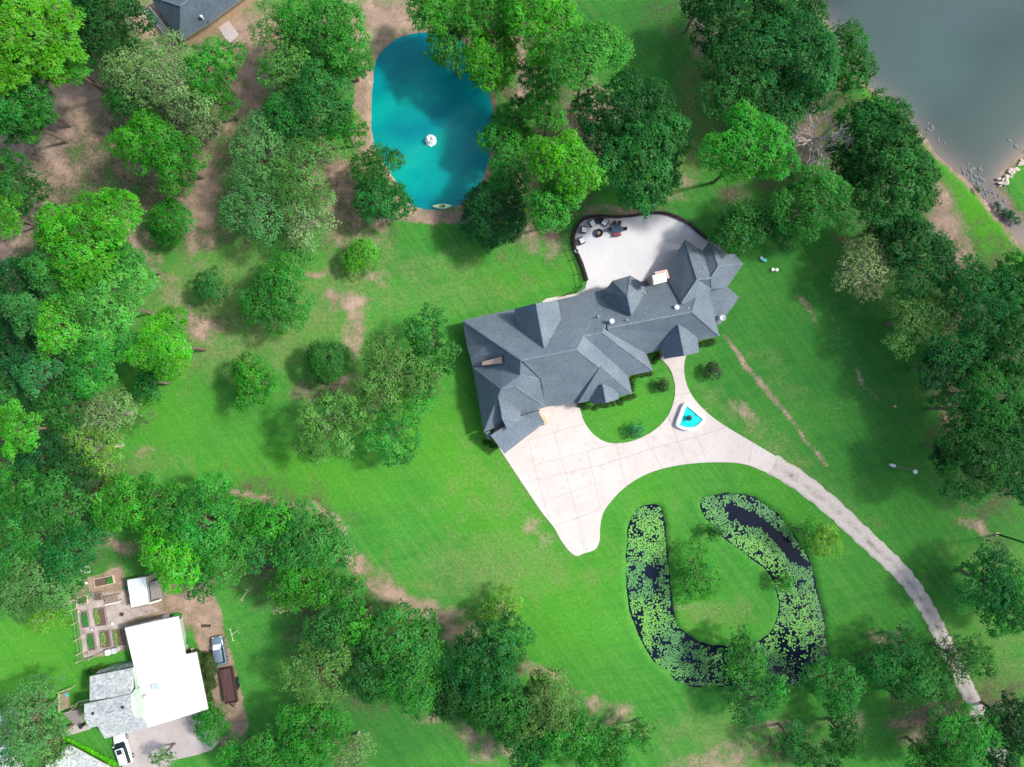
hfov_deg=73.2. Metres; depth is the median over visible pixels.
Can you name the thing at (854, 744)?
leafy tree
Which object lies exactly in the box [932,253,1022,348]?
leafy tree
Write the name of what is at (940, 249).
oak tree
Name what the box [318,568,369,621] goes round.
leafy tree
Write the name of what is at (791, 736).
leafy tree
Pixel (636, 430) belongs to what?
round tree
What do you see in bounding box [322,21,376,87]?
leafy tree
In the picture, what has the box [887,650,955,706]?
leafy tree
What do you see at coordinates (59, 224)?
tree
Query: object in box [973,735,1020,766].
oak tree
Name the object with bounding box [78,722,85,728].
trash bin
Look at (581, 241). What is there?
armchair
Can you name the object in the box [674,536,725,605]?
pale tree
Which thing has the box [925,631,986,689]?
pale tree
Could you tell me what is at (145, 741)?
neighbour driveway
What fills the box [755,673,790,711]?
leafy tree
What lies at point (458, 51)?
pine tree
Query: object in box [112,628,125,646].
raised bed
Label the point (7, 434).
leafy tree
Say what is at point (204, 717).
round tree
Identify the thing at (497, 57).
leafy tree
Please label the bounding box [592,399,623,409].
shrub bed
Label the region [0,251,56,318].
oak tree
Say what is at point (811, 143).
dead tree
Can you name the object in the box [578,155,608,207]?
pine tree
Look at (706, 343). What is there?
shrub bed
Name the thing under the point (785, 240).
oak tree
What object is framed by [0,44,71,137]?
leafy tree
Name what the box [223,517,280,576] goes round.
leafy tree
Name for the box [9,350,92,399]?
pine tree
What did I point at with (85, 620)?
bed plants
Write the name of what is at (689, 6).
oak tree
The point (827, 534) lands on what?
leafy tree
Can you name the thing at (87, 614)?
raised bed
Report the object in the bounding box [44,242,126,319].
pine tree
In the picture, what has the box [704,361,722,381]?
round tree
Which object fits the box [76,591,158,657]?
garden path
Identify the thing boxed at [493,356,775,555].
driveway
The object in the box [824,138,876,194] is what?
oak tree
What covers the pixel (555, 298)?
back path
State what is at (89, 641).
bed plants
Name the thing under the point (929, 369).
oak tree
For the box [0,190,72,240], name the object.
pine tree
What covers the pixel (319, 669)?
pale tree
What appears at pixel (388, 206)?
oak tree
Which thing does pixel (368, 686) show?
leafy tree
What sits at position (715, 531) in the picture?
pale tree
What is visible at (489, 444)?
shrub bed
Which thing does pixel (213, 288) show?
round tree
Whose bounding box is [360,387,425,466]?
open crowned tree
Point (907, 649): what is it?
pale tree
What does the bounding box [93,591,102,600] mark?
raised bed
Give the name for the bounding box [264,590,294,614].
pale tree
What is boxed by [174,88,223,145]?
pale tree
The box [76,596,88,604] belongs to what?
raised bed
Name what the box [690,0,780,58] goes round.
oak tree
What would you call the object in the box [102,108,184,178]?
leafy tree
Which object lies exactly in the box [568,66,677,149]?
oak tree
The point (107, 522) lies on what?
leafy tree
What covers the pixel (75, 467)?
leafy tree
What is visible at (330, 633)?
leafy tree
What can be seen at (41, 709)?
pale tree
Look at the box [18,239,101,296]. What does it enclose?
pine tree
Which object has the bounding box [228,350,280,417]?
leafy tree
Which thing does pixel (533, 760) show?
oak tree
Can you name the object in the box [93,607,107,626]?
raised bed
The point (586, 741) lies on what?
leafy tree
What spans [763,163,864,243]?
leafy tree
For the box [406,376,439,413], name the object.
open crowned tree
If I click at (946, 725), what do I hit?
leafy tree
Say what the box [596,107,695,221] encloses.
oak tree
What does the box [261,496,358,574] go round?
leafy tree
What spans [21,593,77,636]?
pale tree
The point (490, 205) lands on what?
round tree
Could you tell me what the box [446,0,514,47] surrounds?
tree
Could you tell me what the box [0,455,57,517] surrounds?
leafy tree
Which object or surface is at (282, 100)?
leafy tree
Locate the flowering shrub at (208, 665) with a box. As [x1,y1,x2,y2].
[192,649,217,708]
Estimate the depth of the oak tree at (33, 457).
96.55 m
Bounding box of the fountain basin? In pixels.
[675,403,705,430]
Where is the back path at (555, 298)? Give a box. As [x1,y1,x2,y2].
[542,294,577,301]
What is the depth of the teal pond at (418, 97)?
106.35 m
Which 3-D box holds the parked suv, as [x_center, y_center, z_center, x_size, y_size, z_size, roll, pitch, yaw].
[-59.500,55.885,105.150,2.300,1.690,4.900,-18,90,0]
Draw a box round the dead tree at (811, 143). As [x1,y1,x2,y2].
[791,106,858,168]
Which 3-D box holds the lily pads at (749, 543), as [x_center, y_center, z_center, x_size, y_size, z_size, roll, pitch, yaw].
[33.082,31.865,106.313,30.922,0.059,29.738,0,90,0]
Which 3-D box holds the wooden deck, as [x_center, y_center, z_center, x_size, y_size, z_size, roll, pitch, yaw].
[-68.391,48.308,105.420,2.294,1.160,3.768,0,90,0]
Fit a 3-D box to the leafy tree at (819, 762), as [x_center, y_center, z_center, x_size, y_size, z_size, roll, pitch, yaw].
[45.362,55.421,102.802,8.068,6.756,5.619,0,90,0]
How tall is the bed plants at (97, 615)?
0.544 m
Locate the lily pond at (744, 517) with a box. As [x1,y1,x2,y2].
[625,493,827,686]
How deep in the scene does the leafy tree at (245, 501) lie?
96.82 m
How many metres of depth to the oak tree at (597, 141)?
95.79 m
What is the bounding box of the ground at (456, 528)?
[0,0,1023,766]
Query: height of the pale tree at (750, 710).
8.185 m
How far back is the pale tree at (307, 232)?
98.47 m
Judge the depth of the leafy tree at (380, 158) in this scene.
99.38 m
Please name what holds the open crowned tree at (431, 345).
on the ground at (456, 528)
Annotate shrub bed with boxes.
[482,439,497,448]
[576,402,591,409]
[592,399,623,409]
[619,393,637,401]
[630,377,635,391]
[632,371,653,380]
[652,354,659,363]
[698,338,716,347]
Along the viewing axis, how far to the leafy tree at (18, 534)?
94.68 m
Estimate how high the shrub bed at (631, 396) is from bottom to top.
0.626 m
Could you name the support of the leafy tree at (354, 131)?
on the ground at (456, 528)
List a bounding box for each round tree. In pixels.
[143,197,196,248]
[189,701,231,747]
[191,265,230,304]
[301,335,352,386]
[341,234,379,275]
[456,175,530,254]
[627,420,646,438]
[654,377,671,393]
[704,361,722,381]
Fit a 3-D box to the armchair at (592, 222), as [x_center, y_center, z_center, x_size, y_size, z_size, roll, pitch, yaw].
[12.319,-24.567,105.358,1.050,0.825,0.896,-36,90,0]
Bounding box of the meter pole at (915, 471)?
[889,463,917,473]
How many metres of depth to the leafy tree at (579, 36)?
87.01 m
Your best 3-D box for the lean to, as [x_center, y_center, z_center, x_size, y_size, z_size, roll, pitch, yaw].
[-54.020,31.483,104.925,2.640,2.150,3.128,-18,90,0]
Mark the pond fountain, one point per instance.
(430, 140)
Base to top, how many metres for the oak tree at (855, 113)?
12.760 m
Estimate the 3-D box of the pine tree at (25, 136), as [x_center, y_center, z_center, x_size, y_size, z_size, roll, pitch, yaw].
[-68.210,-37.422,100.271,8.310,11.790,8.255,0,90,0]
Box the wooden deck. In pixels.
[57,685,74,710]
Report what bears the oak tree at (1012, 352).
on the ground at (456, 528)
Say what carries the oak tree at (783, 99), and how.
on the ground at (456, 528)
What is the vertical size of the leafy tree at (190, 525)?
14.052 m
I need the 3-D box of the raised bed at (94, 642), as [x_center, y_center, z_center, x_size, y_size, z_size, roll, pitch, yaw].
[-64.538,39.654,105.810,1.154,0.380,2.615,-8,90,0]
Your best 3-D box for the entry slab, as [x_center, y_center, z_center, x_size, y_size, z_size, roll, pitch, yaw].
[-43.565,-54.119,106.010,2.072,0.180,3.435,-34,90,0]
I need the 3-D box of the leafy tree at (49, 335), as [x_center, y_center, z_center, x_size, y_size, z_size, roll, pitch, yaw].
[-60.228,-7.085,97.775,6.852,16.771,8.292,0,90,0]
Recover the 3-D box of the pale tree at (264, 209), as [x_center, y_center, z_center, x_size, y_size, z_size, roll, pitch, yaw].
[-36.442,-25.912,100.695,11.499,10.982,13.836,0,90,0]
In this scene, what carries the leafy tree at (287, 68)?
on the ground at (456, 528)
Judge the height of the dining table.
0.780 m
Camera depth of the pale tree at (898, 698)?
100.92 m
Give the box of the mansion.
[462,240,742,453]
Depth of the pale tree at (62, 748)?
100.01 m
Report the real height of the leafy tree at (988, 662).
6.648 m
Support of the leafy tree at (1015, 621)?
on the ground at (456, 528)
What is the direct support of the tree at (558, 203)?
on the ground at (456, 528)
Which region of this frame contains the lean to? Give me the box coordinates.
[150,579,162,603]
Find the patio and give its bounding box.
[575,214,708,294]
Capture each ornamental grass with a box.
[993,201,1000,211]
[1000,209,1022,225]
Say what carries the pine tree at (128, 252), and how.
on the ground at (456, 528)
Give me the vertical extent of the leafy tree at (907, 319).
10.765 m
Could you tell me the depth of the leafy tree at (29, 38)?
89.19 m
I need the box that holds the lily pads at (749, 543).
[626,494,826,685]
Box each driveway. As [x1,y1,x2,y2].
[123,709,218,766]
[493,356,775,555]
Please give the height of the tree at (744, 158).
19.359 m
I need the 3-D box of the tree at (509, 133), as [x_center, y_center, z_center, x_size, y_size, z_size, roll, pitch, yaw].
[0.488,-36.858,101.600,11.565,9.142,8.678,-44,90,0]
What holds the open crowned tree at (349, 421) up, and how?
on the ground at (456, 528)
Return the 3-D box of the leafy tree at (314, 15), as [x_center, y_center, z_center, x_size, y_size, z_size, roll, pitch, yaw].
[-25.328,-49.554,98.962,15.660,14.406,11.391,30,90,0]
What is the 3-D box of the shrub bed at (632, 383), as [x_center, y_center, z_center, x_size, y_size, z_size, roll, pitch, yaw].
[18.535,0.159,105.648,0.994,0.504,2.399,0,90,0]
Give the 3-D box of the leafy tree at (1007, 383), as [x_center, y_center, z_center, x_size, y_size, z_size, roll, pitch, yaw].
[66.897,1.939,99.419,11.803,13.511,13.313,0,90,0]
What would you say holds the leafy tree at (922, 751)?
on the ground at (456, 528)
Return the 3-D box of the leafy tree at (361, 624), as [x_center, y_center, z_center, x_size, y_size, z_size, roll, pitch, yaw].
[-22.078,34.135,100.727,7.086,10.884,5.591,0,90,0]
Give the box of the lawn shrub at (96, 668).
[90,663,104,672]
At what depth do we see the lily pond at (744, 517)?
106.35 m
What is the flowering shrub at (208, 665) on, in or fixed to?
on the ground at (456, 528)
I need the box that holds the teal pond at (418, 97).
[371,32,492,209]
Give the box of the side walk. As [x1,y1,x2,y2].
[67,723,90,735]
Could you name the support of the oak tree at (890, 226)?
on the ground at (456, 528)
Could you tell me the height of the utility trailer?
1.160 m
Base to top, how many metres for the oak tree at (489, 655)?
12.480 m
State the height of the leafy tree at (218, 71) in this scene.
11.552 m
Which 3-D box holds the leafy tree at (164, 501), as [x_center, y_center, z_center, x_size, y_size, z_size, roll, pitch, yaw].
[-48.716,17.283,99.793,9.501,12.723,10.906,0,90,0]
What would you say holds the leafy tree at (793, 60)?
on the ground at (456, 528)
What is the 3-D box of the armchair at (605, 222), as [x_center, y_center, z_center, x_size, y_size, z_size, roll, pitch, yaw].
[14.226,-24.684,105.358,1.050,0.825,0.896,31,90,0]
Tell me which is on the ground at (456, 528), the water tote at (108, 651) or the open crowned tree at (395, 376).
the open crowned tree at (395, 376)
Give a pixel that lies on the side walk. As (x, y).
(76, 729)
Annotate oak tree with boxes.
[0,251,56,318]
[0,308,51,381]
[0,367,45,419]
[7,421,74,489]
[68,0,160,64]
[99,76,158,121]
[347,597,448,674]
[349,173,418,222]
[426,663,484,725]
[437,609,536,708]
[454,678,539,753]
[508,721,554,766]
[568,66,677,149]
[573,118,628,175]
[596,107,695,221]
[679,0,712,33]
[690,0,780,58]
[692,17,774,125]
[738,70,825,139]
[746,0,830,57]
[751,210,801,252]
[809,15,881,102]
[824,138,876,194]
[832,87,914,163]
[841,103,943,228]
[861,205,918,247]
[875,205,959,304]
[909,334,978,391]
[924,428,976,473]
[935,419,1023,506]
[967,300,1023,385]
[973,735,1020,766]
[974,396,1023,470]
[976,248,1023,313]
[977,688,1023,758]
[981,463,1023,505]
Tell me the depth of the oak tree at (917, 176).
92.91 m
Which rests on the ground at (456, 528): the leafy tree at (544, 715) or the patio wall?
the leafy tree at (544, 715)
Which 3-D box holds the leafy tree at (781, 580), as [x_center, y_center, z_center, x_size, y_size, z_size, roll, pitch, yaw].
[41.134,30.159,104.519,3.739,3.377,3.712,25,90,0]
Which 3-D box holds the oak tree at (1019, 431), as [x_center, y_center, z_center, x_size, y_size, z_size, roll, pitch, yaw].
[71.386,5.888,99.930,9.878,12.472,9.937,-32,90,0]
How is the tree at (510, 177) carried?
on the ground at (456, 528)
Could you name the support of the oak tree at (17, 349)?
on the ground at (456, 528)
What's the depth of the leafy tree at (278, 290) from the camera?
97.73 m
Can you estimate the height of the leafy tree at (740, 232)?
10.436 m
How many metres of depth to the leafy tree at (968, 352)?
95.73 m
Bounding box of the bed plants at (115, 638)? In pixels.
[113,630,118,645]
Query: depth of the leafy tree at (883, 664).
100.04 m
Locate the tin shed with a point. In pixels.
(139, 591)
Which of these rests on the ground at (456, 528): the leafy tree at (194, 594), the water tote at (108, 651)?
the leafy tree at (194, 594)
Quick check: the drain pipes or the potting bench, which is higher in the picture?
the drain pipes
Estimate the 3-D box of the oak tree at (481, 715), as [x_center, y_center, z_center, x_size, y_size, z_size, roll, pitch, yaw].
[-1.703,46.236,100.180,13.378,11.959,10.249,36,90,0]
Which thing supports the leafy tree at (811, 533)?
on the ground at (456, 528)
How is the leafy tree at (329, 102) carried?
on the ground at (456, 528)
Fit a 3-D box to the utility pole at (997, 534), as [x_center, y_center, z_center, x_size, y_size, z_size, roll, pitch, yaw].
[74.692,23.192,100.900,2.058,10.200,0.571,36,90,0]
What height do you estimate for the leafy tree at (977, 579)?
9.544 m
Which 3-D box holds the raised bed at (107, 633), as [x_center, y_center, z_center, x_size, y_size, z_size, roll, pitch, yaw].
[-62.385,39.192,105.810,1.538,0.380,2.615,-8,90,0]
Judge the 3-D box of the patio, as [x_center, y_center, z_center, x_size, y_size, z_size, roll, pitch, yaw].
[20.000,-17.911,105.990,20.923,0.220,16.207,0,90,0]
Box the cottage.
[153,0,255,45]
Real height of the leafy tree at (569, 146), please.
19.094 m
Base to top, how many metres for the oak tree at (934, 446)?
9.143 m
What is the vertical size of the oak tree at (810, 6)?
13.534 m
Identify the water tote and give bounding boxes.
[105,648,111,655]
[111,646,119,653]
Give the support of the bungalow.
on the ground at (456, 528)
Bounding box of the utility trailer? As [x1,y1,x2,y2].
[219,667,239,707]
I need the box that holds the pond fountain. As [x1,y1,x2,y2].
[425,134,436,146]
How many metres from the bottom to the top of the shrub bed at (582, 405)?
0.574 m
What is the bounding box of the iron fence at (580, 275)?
[565,248,582,295]
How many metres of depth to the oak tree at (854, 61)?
95.84 m
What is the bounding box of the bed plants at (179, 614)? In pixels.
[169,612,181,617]
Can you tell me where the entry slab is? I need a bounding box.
[218,21,238,44]
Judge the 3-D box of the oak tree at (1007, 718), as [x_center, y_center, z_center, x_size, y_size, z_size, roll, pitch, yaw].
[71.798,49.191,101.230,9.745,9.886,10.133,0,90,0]
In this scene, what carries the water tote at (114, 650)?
on the garden path at (114, 611)
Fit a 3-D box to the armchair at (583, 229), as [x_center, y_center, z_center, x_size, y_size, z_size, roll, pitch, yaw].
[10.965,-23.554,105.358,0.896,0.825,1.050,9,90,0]
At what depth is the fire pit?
105.57 m
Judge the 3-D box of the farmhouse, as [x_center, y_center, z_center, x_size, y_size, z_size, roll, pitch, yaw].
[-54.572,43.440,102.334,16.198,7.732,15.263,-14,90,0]
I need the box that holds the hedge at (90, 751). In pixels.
[61,736,116,766]
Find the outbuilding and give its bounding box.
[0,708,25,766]
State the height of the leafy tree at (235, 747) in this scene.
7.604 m
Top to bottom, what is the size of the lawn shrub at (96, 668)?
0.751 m
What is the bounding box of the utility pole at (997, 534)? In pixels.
[996,532,1023,542]
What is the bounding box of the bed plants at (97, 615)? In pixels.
[94,608,99,624]
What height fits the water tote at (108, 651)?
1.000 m
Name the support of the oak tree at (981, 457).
on the ground at (456, 528)
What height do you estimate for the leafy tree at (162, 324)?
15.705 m
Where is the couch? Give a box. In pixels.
[594,217,603,223]
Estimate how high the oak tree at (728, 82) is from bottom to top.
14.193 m
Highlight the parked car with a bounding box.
[210,635,228,666]
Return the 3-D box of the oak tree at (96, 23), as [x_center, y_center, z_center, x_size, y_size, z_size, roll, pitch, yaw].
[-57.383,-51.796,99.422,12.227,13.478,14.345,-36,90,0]
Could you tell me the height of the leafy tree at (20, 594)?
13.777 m
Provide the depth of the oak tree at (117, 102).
98.11 m
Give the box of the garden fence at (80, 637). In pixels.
[69,593,104,662]
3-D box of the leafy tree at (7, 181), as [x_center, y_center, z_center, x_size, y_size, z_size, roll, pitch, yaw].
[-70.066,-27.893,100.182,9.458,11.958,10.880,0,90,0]
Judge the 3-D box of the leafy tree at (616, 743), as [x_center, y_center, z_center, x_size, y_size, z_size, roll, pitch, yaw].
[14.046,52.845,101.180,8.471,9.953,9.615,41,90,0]
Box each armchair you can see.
[577,236,584,244]
[580,226,586,233]
[588,218,596,227]
[601,217,609,225]
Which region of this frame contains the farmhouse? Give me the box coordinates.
[84,616,207,737]
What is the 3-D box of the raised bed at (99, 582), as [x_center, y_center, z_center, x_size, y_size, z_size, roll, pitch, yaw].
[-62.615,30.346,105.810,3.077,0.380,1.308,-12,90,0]
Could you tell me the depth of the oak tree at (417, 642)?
95.07 m
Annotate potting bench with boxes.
[104,592,121,604]
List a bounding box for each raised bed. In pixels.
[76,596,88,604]
[80,610,89,627]
[86,632,96,650]
[93,575,115,587]
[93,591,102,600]
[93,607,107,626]
[99,629,111,647]
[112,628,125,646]
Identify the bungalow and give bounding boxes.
[45,745,109,766]
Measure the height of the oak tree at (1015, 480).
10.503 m
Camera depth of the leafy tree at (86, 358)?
93.54 m
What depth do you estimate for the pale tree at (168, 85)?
96.00 m
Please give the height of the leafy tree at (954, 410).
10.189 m
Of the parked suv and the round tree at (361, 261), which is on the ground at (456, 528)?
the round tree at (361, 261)
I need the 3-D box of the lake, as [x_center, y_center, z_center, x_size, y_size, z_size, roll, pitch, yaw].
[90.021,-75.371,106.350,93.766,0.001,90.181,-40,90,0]
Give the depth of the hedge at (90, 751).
105.31 m
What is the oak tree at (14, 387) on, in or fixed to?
on the ground at (456, 528)
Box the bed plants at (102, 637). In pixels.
[100,632,105,645]
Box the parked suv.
[112,734,133,765]
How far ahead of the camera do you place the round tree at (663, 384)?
104.45 m
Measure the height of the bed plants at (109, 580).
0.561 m
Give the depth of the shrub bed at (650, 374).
105.60 m
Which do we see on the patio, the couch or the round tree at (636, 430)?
the couch
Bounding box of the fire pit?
[594,228,602,236]
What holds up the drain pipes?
on the ground at (456, 528)
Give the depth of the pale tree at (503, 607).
101.48 m
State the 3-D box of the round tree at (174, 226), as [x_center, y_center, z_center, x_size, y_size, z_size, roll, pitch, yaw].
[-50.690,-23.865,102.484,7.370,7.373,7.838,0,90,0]
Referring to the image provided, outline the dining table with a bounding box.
[611,225,622,232]
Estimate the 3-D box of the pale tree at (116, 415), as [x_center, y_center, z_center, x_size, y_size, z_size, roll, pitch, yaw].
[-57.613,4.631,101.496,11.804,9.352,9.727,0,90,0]
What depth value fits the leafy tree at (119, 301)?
92.48 m
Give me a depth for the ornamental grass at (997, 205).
105.55 m
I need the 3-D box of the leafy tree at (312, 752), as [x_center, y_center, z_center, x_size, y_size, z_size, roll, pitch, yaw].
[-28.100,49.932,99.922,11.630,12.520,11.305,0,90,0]
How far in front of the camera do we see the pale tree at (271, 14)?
95.51 m
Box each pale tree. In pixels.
[0,669,71,765]
[0,720,37,766]
[20,716,76,766]
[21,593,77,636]
[52,422,125,484]
[73,382,157,446]
[91,19,165,98]
[96,27,216,133]
[147,743,177,766]
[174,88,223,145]
[217,163,294,250]
[222,108,305,199]
[247,0,315,60]
[255,127,346,222]
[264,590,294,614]
[271,629,358,716]
[273,181,341,256]
[327,730,376,766]
[476,584,523,633]
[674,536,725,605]
[702,521,726,541]
[716,672,782,732]
[829,227,895,302]
[873,619,928,673]
[882,683,921,722]
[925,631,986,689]
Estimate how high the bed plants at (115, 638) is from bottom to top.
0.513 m
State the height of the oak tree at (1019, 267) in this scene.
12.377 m
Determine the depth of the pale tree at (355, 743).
99.58 m
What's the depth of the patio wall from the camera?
105.52 m
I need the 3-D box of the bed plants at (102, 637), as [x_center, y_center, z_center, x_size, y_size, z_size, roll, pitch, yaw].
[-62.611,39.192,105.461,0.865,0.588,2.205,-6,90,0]
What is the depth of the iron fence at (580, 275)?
105.32 m
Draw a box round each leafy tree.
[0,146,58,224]
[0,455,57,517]
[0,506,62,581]
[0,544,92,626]
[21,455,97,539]
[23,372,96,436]
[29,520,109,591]
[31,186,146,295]
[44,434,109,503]
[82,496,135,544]
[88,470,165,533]
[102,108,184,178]
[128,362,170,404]
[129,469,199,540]
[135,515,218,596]
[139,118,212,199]
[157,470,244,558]
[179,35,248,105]
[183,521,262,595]
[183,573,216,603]
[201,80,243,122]
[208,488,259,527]
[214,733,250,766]
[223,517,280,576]
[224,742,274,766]
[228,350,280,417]
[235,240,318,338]
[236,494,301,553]
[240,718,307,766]
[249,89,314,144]
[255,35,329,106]
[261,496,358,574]
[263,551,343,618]
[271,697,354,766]
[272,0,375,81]
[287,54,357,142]
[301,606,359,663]
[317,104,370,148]
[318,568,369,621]
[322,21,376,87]
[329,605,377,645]
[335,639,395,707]
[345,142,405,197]
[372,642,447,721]
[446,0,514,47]
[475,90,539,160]
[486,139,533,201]
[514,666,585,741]
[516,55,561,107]
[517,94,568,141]
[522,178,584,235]
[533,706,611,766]
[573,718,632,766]
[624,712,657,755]
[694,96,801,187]
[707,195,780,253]
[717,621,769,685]
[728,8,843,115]
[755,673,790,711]
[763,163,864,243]
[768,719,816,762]
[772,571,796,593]
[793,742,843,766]
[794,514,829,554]
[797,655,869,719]
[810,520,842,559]
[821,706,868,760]
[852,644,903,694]
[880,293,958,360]
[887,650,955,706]
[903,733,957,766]
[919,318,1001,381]
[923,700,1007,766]
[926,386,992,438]
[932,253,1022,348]
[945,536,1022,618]
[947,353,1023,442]
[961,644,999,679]
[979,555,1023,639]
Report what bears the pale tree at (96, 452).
on the ground at (456, 528)
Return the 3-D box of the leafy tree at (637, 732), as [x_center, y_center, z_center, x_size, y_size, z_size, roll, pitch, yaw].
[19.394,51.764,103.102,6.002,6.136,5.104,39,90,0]
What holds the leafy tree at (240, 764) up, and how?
on the ground at (456, 528)
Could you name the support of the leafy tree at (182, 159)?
on the ground at (456, 528)
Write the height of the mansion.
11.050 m
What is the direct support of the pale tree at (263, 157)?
on the ground at (456, 528)
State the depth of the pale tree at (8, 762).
99.52 m
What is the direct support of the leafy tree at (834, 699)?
on the ground at (456, 528)
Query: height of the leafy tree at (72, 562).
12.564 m
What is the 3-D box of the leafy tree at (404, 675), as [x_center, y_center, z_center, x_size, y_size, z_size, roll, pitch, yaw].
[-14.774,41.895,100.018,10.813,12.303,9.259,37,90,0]
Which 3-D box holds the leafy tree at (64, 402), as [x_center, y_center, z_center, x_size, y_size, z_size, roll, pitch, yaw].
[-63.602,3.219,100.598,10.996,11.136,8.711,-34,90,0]
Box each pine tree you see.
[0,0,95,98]
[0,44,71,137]
[0,92,68,145]
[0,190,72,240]
[0,291,90,338]
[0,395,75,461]
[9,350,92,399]
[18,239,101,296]
[30,34,107,94]
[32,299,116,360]
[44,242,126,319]
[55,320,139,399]
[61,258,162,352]
[92,237,161,282]
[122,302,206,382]
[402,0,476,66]
[435,21,468,74]
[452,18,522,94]
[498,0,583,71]
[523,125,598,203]
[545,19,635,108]
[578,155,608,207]
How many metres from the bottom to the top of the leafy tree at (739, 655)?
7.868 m
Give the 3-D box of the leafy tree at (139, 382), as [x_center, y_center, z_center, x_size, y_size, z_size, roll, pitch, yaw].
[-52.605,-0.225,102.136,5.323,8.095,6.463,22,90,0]
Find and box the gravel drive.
[766,455,1011,766]
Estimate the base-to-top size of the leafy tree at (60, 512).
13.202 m
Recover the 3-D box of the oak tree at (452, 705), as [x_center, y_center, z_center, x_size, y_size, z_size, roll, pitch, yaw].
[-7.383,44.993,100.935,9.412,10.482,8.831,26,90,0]
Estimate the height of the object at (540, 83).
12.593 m
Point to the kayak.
(441, 206)
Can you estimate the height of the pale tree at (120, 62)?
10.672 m
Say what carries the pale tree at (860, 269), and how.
on the ground at (456, 528)
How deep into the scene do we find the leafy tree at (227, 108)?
98.92 m
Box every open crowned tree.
[287,385,379,467]
[344,330,445,416]
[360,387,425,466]
[400,302,461,382]
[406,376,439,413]
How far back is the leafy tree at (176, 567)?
93.76 m
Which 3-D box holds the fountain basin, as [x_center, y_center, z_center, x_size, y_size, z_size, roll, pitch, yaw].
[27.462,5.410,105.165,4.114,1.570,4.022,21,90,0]
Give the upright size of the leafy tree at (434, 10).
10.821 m
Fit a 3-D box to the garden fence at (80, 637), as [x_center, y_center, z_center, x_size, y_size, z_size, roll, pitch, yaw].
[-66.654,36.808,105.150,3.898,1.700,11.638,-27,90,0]
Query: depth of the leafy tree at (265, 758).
97.18 m
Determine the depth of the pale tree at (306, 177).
96.15 m
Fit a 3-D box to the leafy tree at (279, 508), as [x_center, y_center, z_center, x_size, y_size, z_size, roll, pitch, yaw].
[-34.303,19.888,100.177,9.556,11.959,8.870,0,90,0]
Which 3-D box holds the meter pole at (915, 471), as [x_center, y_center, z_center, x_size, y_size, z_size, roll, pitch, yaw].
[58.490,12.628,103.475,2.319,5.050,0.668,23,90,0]
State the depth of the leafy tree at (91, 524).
97.64 m
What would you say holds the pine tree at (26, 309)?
on the ground at (456, 528)
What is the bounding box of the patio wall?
[572,211,711,280]
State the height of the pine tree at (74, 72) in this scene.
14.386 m
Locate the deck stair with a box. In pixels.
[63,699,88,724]
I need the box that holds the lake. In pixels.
[818,0,1023,244]
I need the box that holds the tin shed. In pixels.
[127,573,154,607]
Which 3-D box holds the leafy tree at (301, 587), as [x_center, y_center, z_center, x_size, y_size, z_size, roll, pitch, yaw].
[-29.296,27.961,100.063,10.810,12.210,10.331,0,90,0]
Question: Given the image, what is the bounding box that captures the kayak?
[432,204,451,208]
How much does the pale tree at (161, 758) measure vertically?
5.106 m
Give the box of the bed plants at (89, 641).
[87,635,93,648]
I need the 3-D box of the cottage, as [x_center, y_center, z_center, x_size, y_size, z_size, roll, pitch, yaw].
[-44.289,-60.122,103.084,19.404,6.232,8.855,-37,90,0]
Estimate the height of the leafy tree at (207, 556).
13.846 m
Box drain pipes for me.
[144,7,170,37]
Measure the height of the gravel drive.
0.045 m
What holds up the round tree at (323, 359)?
on the ground at (456, 528)
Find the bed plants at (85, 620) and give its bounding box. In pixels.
[81,612,87,626]
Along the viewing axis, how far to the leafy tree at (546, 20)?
91.66 m
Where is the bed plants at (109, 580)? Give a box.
[106,577,112,583]
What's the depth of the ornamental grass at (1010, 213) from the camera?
105.33 m

